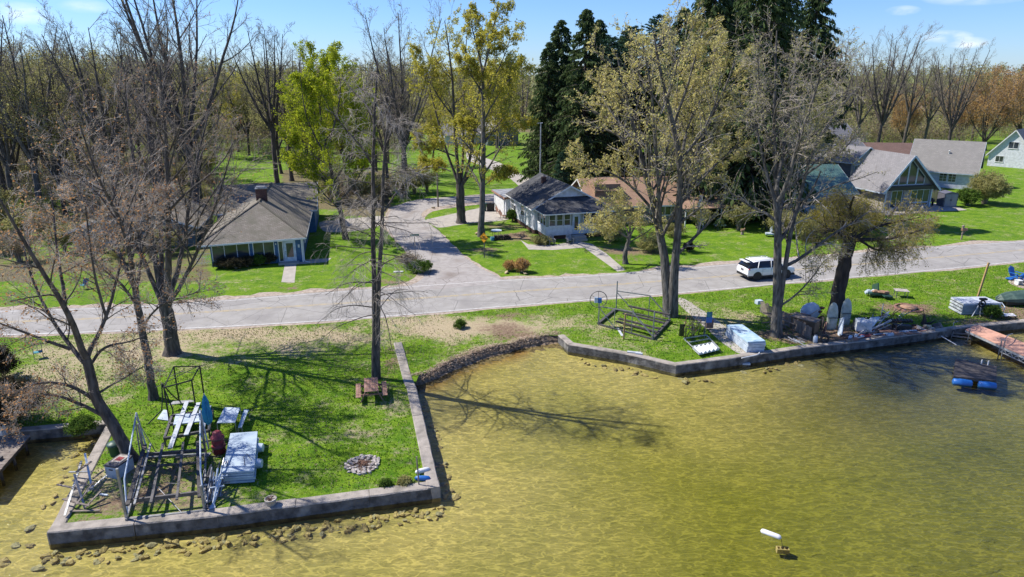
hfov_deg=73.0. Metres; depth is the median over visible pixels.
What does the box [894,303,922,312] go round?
fire pit
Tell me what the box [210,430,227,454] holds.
red drums
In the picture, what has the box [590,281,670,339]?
lift
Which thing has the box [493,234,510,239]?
log pile
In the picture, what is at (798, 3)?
spruce
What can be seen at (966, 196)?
bush
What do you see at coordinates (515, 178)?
driveway
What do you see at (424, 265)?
bush
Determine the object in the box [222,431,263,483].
dock panel stack
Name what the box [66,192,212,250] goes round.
grey roofed cottage
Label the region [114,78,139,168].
olive leafed tree
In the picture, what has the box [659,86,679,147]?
bare tree
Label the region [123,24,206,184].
bare tree
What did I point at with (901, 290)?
side table
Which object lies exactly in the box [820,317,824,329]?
plank
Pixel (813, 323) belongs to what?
wooden chest
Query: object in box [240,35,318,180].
bare tree
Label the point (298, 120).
lime leafed tree
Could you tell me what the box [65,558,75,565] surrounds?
stone
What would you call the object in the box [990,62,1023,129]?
rusty leafed tree
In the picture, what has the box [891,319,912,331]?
black seat pile
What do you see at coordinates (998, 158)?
window
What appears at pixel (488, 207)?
wheelie bin
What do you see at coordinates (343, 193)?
shrub
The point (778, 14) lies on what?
spruce
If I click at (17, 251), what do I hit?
shrub
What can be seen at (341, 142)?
lime leafed tree
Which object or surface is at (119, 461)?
cooler box
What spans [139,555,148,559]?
stone
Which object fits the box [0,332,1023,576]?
lake bed
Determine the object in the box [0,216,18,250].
shrub
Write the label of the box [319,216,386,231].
driveway
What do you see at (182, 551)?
stone
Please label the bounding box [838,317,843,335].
grey hatch board
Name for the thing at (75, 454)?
stone
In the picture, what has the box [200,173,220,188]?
shrub
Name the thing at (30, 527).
stone
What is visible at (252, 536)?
stone
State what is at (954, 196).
door
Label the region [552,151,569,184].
cedar
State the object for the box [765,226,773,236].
grey bench
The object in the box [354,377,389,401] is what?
picnic table
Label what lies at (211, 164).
shrub
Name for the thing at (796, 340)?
metal scrap
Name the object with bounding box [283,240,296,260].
door
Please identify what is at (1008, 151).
white gabled house
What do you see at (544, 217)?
window
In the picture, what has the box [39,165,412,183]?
utility wire
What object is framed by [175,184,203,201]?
shrub
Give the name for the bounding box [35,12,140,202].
bare tree
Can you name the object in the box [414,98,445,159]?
yellow green tree
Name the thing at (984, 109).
rusty leafed tree
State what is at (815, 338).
gas bottle
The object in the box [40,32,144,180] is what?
bare tree
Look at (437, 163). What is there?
yellow green maple
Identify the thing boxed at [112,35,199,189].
bare tree
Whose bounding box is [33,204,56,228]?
shrub
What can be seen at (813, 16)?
spruce
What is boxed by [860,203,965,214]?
patio
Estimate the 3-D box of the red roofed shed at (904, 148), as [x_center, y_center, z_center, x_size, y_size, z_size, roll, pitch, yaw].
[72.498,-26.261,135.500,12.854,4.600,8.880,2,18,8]
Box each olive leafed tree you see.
[0,55,43,202]
[9,51,62,142]
[21,54,76,128]
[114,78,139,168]
[239,61,295,173]
[784,83,844,174]
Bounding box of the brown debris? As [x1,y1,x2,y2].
[818,306,824,318]
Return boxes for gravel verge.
[384,194,500,286]
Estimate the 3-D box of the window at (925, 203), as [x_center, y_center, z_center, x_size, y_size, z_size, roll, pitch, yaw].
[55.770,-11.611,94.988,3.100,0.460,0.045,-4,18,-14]
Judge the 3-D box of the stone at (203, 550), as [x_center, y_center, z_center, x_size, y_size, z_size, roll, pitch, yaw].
[-12.579,10.687,28.302,0.522,0.122,0.210,-30,27,-35]
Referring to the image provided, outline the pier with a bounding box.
[965,325,1023,362]
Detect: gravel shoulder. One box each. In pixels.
[0,240,1023,309]
[0,261,1023,337]
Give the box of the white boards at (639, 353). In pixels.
[627,351,642,354]
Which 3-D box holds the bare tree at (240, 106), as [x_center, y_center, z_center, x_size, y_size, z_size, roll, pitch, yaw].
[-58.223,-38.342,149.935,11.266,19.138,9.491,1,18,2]
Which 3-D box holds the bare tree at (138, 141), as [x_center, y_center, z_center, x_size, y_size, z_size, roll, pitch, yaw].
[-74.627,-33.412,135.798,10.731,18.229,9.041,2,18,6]
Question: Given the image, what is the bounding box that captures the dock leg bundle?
[196,458,229,508]
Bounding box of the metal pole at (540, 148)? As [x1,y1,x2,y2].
[537,122,542,172]
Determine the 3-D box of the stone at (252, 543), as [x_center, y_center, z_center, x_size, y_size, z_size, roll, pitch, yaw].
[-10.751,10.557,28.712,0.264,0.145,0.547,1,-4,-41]
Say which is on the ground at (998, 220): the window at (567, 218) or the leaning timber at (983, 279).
the leaning timber at (983, 279)
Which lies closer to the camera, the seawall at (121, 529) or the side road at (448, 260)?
the seawall at (121, 529)
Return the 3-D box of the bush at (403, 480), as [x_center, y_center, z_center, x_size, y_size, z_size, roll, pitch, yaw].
[-4.889,8.779,31.547,0.897,0.682,0.810,0,18,0]
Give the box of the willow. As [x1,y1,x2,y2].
[790,183,943,318]
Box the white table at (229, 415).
[217,407,241,432]
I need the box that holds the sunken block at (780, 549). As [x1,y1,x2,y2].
[775,546,789,553]
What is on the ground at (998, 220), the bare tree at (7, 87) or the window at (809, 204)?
the bare tree at (7, 87)
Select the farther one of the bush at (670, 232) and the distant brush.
the distant brush
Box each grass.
[502,259,514,270]
[513,257,530,271]
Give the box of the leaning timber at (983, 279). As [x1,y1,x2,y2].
[977,262,989,296]
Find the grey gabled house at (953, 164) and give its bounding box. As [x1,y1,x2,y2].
[910,139,986,188]
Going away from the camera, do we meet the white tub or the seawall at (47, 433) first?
the seawall at (47, 433)
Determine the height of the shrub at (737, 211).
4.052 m
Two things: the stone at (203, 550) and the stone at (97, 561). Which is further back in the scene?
the stone at (203, 550)
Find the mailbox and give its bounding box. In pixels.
[960,225,967,239]
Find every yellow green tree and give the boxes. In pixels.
[216,72,248,151]
[226,63,250,130]
[233,63,271,136]
[321,71,355,150]
[324,91,357,175]
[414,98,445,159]
[426,79,445,109]
[480,57,519,147]
[497,54,522,120]
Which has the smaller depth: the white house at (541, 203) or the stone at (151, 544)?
the stone at (151, 544)
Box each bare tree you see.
[0,0,71,208]
[0,17,28,192]
[0,22,20,195]
[0,37,57,194]
[0,42,36,201]
[0,44,106,214]
[3,35,89,187]
[6,75,229,400]
[16,25,67,73]
[16,55,62,180]
[22,6,279,356]
[25,38,90,177]
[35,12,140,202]
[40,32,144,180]
[56,43,140,170]
[56,76,84,149]
[58,41,99,71]
[62,48,116,103]
[62,53,137,183]
[77,63,129,136]
[98,0,256,202]
[101,12,187,186]
[109,47,181,178]
[110,73,141,155]
[111,32,176,85]
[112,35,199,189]
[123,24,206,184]
[150,69,225,202]
[183,53,232,151]
[197,62,226,126]
[211,50,250,141]
[216,66,259,155]
[223,17,296,182]
[235,63,271,144]
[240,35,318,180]
[242,69,289,131]
[259,61,302,162]
[307,57,443,378]
[347,52,381,143]
[350,0,446,194]
[350,55,391,171]
[358,63,408,197]
[359,63,406,162]
[363,46,437,174]
[367,63,427,142]
[651,74,737,221]
[657,85,679,132]
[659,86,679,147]
[700,72,756,173]
[758,104,815,188]
[785,76,849,163]
[822,25,884,120]
[842,40,902,136]
[857,20,942,141]
[898,49,940,142]
[910,48,964,138]
[922,38,995,139]
[927,65,964,117]
[956,60,1009,139]
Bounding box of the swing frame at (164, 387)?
[148,365,203,423]
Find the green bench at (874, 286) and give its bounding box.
[868,283,886,297]
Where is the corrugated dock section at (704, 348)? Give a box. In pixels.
[683,335,719,354]
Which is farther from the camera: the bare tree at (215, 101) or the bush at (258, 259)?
the bare tree at (215, 101)
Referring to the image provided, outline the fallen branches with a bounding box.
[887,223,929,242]
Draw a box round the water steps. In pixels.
[950,321,971,346]
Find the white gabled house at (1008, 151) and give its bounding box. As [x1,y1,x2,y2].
[986,128,1023,168]
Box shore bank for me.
[414,333,561,391]
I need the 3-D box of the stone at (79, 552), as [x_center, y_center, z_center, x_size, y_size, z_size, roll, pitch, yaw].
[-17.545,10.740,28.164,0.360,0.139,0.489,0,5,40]
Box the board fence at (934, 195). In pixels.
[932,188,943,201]
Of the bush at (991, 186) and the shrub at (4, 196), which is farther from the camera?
the bush at (991, 186)
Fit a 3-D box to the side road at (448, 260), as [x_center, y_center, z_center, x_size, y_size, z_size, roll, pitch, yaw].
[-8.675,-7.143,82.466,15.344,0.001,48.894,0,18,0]
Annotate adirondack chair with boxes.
[566,233,573,243]
[1008,266,1023,278]
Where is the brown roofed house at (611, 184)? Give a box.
[571,176,738,227]
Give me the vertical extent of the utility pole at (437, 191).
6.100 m
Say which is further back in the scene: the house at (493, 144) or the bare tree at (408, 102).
the house at (493, 144)
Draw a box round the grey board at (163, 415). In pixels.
[157,410,167,420]
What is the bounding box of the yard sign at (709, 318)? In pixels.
[704,312,712,337]
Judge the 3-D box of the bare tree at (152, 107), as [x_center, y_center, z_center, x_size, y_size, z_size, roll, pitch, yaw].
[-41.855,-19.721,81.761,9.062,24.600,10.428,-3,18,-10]
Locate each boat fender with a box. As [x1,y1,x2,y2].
[415,466,436,473]
[415,475,429,480]
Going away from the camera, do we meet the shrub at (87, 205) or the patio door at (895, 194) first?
the shrub at (87, 205)
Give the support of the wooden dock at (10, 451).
on the lake bed at (558, 464)
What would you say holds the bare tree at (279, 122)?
on the ground at (998, 220)
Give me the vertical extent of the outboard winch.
1.444 m
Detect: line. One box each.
[0,241,1023,311]
[0,249,1023,321]
[0,250,1021,322]
[3,261,1018,334]
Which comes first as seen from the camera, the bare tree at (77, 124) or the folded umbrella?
the folded umbrella
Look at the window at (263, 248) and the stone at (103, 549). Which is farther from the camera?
the window at (263, 248)
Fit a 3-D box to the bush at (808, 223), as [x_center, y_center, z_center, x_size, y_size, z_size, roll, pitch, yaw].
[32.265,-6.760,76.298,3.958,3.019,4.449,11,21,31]
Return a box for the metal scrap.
[784,336,806,345]
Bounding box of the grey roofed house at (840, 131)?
[828,123,865,146]
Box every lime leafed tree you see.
[266,64,338,181]
[275,40,380,239]
[312,71,379,184]
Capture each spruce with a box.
[517,42,574,182]
[528,19,580,168]
[541,9,620,183]
[572,19,629,176]
[608,30,647,173]
[628,8,701,176]
[650,0,760,223]
[683,0,816,230]
[713,0,769,155]
[764,0,814,137]
[792,0,857,143]
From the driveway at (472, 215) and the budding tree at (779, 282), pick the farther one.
the driveway at (472, 215)
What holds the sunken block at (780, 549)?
on the lake bed at (558, 464)
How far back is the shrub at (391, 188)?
99.61 m
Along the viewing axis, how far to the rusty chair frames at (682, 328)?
49.41 m
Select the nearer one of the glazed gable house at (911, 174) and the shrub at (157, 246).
the shrub at (157, 246)
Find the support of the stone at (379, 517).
on the lake bed at (558, 464)
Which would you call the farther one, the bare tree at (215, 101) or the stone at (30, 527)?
the bare tree at (215, 101)
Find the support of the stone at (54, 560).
on the lake bed at (558, 464)
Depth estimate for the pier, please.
47.91 m
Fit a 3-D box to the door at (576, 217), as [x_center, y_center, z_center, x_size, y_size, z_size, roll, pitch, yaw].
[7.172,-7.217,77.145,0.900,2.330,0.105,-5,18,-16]
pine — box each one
[579,36,640,171]
[616,26,659,174]
[622,14,676,165]
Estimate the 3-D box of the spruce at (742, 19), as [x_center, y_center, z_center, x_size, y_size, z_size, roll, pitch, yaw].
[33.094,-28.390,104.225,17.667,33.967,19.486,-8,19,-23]
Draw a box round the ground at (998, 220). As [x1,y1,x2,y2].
[0,76,1023,522]
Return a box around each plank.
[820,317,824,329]
[823,322,827,332]
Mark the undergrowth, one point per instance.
(45, 189)
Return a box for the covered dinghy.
[800,302,820,317]
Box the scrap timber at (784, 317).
[762,312,810,327]
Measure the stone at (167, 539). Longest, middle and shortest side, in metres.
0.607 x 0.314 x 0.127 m
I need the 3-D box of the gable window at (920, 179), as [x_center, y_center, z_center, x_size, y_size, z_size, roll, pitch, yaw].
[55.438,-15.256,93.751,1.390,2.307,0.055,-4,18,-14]
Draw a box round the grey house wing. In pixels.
[800,143,872,177]
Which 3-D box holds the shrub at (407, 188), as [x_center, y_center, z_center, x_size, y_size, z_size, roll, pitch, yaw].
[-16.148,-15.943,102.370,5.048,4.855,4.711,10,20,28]
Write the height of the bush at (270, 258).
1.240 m
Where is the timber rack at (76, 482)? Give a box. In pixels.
[56,453,108,515]
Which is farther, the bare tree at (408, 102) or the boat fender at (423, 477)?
the bare tree at (408, 102)
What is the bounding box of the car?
[737,255,794,280]
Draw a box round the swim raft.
[952,358,996,389]
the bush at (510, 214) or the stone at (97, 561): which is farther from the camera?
the bush at (510, 214)
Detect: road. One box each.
[0,241,1023,335]
[383,194,500,290]
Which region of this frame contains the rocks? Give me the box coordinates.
[410,331,559,380]
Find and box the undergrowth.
[0,114,1023,212]
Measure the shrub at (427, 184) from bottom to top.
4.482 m
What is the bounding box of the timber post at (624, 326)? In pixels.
[623,313,625,338]
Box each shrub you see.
[0,186,22,205]
[0,192,25,221]
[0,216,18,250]
[0,231,41,261]
[4,203,43,234]
[18,163,41,177]
[19,208,69,241]
[28,196,59,211]
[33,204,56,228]
[42,220,77,251]
[57,152,76,166]
[64,179,91,208]
[66,234,106,257]
[76,199,103,216]
[93,184,130,207]
[105,243,132,262]
[131,237,163,258]
[138,153,163,175]
[147,227,181,247]
[170,161,187,184]
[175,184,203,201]
[184,181,212,197]
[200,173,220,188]
[202,150,220,171]
[317,173,344,202]
[332,181,362,205]
[348,176,370,201]
[361,172,386,197]
[379,180,401,199]
[385,165,419,196]
[396,164,416,175]
[409,172,424,193]
[414,171,440,191]
[687,202,711,227]
[724,199,755,229]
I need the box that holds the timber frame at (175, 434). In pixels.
[163,401,213,448]
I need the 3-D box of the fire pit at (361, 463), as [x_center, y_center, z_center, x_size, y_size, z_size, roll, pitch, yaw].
[-7.180,8.374,33.036,1.713,0.233,1.774,0,18,0]
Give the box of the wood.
[3,51,1023,125]
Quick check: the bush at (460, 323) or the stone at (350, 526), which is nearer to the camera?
the stone at (350, 526)
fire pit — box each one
[344,454,379,474]
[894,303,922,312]
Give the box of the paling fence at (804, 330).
[760,301,811,339]
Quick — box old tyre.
[820,334,829,342]
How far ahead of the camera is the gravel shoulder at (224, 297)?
59.84 m
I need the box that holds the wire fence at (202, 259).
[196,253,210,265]
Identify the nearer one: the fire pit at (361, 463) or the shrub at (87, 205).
the fire pit at (361, 463)
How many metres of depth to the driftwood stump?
51.22 m
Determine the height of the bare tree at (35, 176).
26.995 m
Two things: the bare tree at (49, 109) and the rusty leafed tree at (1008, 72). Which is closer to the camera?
the bare tree at (49, 109)
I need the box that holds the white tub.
[755,299,762,304]
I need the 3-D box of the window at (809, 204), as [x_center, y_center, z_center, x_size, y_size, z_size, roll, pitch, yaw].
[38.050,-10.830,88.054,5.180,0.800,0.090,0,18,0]
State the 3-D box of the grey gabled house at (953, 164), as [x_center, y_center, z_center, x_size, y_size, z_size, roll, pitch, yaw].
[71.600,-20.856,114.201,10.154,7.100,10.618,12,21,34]
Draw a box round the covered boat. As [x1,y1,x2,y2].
[995,290,1023,304]
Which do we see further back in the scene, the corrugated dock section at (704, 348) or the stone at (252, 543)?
the corrugated dock section at (704, 348)
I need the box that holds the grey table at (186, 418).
[173,413,207,431]
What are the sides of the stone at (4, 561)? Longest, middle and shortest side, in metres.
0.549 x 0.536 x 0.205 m
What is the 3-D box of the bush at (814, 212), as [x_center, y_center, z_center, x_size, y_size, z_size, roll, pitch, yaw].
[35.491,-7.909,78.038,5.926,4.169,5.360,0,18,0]
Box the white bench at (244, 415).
[238,410,249,432]
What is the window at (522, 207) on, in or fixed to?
in the white house at (541, 203)
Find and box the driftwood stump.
[920,313,935,324]
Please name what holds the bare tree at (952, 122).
on the ground at (998, 220)
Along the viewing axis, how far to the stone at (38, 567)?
27.20 m
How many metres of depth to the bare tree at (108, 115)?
96.58 m
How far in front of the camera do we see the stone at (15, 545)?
28.57 m
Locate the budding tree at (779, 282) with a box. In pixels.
[696,1,894,337]
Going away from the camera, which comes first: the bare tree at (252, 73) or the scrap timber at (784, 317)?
the scrap timber at (784, 317)
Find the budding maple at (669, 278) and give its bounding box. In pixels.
[560,0,771,317]
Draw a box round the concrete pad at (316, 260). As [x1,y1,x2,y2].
[299,258,330,263]
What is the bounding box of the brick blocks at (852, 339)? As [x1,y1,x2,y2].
[845,328,908,341]
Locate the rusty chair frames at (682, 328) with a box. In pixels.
[679,313,713,340]
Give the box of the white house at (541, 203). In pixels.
[491,173,613,241]
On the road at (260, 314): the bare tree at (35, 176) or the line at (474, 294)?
the line at (474, 294)
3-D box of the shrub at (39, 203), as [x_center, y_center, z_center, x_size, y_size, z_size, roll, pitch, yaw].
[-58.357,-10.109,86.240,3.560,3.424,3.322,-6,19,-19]
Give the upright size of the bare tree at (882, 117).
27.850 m
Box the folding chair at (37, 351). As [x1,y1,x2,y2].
[31,342,43,359]
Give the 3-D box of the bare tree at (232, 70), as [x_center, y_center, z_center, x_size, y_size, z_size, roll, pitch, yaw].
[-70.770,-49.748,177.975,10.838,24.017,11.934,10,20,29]
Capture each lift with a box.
[115,409,210,520]
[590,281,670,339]
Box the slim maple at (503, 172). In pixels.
[448,0,539,236]
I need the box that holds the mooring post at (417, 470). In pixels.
[416,456,419,484]
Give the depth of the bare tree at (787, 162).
83.45 m
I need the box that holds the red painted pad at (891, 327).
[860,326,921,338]
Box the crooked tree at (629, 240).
[575,186,666,263]
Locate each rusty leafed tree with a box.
[886,83,938,138]
[939,84,979,140]
[950,62,1023,150]
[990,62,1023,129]
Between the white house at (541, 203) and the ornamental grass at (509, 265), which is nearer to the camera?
the ornamental grass at (509, 265)
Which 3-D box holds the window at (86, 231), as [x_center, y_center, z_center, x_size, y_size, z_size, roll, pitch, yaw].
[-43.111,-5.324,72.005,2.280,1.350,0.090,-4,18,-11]
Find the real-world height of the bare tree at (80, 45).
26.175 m
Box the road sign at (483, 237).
[480,233,487,257]
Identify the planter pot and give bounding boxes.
[264,495,276,506]
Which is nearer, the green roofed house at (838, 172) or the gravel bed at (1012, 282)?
the gravel bed at (1012, 282)
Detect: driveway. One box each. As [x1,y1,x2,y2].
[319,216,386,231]
[426,207,507,227]
[466,145,528,185]
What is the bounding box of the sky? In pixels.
[0,0,1023,75]
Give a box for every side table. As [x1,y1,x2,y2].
[893,288,909,297]
[1014,279,1023,284]
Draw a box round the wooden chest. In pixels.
[790,313,821,334]
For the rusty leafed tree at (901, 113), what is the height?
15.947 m
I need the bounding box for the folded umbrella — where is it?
[202,393,212,434]
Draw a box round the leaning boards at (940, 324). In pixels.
[934,322,947,337]
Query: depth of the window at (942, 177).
110.87 m
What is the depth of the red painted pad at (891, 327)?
49.92 m
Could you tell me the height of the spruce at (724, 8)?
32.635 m
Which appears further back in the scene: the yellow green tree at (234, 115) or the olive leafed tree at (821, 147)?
the yellow green tree at (234, 115)
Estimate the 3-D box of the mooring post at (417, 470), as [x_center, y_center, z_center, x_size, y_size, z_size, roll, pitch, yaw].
[-4.230,8.246,31.213,0.128,1.502,0.130,-17,24,-42]
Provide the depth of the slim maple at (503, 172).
73.55 m
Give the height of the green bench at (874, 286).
1.214 m
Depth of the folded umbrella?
35.02 m
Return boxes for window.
[85,231,108,242]
[211,244,249,260]
[252,242,274,254]
[277,241,284,261]
[521,205,523,216]
[540,214,542,224]
[543,215,545,226]
[549,215,555,226]
[556,215,562,226]
[564,214,570,225]
[583,213,589,224]
[661,206,670,215]
[800,201,830,206]
[892,177,899,185]
[898,165,909,184]
[907,160,917,184]
[909,202,927,205]
[910,189,929,202]
[916,168,924,184]
[938,173,947,181]
[947,174,956,182]
[995,155,1003,162]
[1007,142,1019,148]
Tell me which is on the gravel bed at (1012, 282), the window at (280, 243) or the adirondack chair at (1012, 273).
the adirondack chair at (1012, 273)
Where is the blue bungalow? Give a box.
[197,182,319,266]
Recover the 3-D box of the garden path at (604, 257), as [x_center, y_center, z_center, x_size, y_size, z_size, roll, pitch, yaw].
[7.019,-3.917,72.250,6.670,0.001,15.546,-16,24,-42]
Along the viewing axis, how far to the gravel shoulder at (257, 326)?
53.69 m
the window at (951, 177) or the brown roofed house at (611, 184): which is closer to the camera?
the brown roofed house at (611, 184)
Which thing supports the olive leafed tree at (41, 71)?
on the ground at (998, 220)
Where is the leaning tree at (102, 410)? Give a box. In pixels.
[0,169,166,462]
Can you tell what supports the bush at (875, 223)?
on the ground at (998, 220)
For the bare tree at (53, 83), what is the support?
on the ground at (998, 220)
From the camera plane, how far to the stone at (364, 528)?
29.60 m
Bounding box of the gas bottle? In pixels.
[813,334,817,342]
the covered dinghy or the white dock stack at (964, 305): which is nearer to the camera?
the covered dinghy
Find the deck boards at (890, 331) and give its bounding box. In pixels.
[842,326,927,337]
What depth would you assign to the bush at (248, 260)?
66.02 m
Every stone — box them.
[0,557,9,567]
[11,542,19,547]
[24,524,36,531]
[25,543,34,547]
[30,564,44,570]
[39,552,51,558]
[41,445,51,448]
[50,556,59,564]
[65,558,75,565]
[70,452,79,457]
[75,550,87,555]
[93,559,101,564]
[99,546,107,552]
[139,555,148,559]
[145,542,157,547]
[164,536,171,544]
[176,548,186,552]
[199,545,209,553]
[249,541,256,545]
[250,534,256,539]
[289,524,298,532]
[334,518,343,521]
[345,525,354,529]
[361,523,368,532]
[375,514,384,519]
[450,493,459,500]
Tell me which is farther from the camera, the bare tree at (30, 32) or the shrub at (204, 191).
the bare tree at (30, 32)
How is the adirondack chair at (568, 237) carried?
on the garden path at (604, 257)
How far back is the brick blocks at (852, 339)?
49.02 m
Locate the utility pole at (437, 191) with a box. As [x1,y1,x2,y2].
[436,170,438,206]
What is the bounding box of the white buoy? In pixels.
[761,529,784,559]
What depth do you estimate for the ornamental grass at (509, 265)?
64.68 m
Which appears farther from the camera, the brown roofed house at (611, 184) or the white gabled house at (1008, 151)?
the white gabled house at (1008, 151)
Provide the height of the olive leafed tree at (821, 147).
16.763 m
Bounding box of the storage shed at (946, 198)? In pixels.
[936,190,958,206]
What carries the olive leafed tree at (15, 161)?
on the ground at (998, 220)
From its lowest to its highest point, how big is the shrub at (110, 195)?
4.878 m
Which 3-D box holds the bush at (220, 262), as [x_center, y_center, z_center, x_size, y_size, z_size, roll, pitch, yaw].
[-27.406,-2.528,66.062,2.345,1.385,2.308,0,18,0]
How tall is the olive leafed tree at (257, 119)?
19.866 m
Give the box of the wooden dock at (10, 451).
[0,435,30,486]
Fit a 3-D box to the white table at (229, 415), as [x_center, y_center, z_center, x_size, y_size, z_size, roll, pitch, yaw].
[-14.830,6.982,36.452,0.945,0.760,1.886,-3,18,-9]
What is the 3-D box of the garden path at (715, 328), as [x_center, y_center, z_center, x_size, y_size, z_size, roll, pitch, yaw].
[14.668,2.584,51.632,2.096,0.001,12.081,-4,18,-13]
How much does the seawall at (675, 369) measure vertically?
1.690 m
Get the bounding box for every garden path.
[281,264,295,282]
[521,240,624,271]
[678,298,748,353]
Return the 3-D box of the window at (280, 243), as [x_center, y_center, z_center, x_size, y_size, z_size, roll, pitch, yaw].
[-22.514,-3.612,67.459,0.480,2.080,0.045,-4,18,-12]
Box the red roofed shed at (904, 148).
[863,142,912,153]
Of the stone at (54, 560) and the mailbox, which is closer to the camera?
the stone at (54, 560)
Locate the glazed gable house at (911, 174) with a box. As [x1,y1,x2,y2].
[849,149,941,208]
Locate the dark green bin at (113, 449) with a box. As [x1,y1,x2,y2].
[106,440,119,457]
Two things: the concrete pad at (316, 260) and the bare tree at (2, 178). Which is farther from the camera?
the bare tree at (2, 178)
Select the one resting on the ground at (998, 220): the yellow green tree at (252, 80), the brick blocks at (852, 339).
the yellow green tree at (252, 80)
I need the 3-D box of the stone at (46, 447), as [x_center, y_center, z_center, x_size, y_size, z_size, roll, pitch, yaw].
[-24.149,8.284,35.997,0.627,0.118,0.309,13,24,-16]
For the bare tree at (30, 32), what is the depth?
159.28 m
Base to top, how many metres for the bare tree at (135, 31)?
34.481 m
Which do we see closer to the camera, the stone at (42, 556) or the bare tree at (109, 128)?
the stone at (42, 556)
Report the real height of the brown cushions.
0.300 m
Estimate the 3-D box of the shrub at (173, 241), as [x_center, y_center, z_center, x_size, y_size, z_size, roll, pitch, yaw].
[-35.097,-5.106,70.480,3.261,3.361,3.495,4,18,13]
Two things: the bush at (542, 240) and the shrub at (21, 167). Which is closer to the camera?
the bush at (542, 240)
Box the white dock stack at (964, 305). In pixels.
[948,297,1000,313]
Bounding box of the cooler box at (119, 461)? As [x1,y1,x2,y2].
[103,454,134,478]
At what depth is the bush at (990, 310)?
52.38 m
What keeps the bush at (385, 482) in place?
on the ground at (998, 220)
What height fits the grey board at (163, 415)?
0.030 m
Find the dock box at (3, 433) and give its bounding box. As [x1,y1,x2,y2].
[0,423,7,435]
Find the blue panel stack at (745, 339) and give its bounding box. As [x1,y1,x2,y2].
[725,324,765,352]
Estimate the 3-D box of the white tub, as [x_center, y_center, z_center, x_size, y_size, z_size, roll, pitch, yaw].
[19.566,1.060,54.833,0.500,0.300,0.400,-5,18,-16]
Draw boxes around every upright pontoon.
[827,302,838,329]
[840,298,851,324]
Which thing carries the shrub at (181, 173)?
on the ground at (998, 220)
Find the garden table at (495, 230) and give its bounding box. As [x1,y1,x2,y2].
[491,229,501,235]
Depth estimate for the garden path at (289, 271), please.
64.24 m
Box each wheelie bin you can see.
[486,202,490,210]
[490,202,494,210]
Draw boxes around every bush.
[0,345,23,377]
[0,371,51,427]
[62,410,101,436]
[211,256,231,267]
[225,257,243,268]
[240,254,254,266]
[252,253,266,264]
[262,252,277,263]
[377,478,392,488]
[393,250,424,266]
[396,474,414,485]
[404,258,432,273]
[453,317,466,328]
[505,207,516,221]
[531,234,553,244]
[598,227,625,241]
[633,235,658,251]
[662,221,690,236]
[682,240,694,251]
[763,208,807,233]
[788,213,823,240]
[802,204,843,236]
[863,209,892,235]
[956,187,983,205]
[963,168,1013,203]
[981,304,1003,318]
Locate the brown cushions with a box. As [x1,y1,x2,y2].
[872,289,889,293]
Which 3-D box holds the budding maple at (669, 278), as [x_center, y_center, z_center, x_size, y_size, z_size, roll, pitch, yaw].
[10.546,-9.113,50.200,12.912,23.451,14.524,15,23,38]
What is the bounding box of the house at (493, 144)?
[436,118,520,145]
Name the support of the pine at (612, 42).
on the ground at (998, 220)
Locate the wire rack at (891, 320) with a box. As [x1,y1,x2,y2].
[865,308,915,332]
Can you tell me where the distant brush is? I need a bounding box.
[51,91,1023,150]
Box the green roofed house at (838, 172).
[758,164,859,213]
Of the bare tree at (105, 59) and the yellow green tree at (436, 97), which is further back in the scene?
the yellow green tree at (436, 97)
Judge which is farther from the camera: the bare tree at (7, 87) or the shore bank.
the bare tree at (7, 87)
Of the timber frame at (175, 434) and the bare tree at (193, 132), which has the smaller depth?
the timber frame at (175, 434)
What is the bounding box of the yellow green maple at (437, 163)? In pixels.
[405,0,510,223]
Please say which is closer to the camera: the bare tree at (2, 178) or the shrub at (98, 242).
the shrub at (98, 242)
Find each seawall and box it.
[6,420,105,443]
[47,426,110,549]
[47,480,439,548]
[393,342,440,502]
[558,319,1023,376]
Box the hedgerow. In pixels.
[844,117,1023,142]
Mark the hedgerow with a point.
(941, 134)
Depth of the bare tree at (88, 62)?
144.62 m
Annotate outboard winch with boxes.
[972,298,987,316]
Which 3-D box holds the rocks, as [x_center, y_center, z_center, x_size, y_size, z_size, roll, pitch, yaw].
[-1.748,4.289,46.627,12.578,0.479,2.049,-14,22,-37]
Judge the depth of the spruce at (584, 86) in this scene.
103.30 m
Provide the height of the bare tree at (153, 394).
17.860 m
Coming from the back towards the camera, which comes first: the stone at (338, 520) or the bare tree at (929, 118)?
the bare tree at (929, 118)
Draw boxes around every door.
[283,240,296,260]
[572,214,579,233]
[889,190,902,207]
[944,194,951,206]
[950,194,957,206]
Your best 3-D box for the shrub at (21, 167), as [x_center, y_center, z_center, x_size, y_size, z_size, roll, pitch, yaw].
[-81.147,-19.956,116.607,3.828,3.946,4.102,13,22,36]
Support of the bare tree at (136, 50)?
on the ground at (998, 220)
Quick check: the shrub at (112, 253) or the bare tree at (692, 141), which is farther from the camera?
the bare tree at (692, 141)
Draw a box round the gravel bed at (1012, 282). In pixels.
[1008,277,1023,288]
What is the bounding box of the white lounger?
[1001,313,1017,319]
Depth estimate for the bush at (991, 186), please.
96.02 m
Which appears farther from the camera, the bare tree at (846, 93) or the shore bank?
the bare tree at (846, 93)

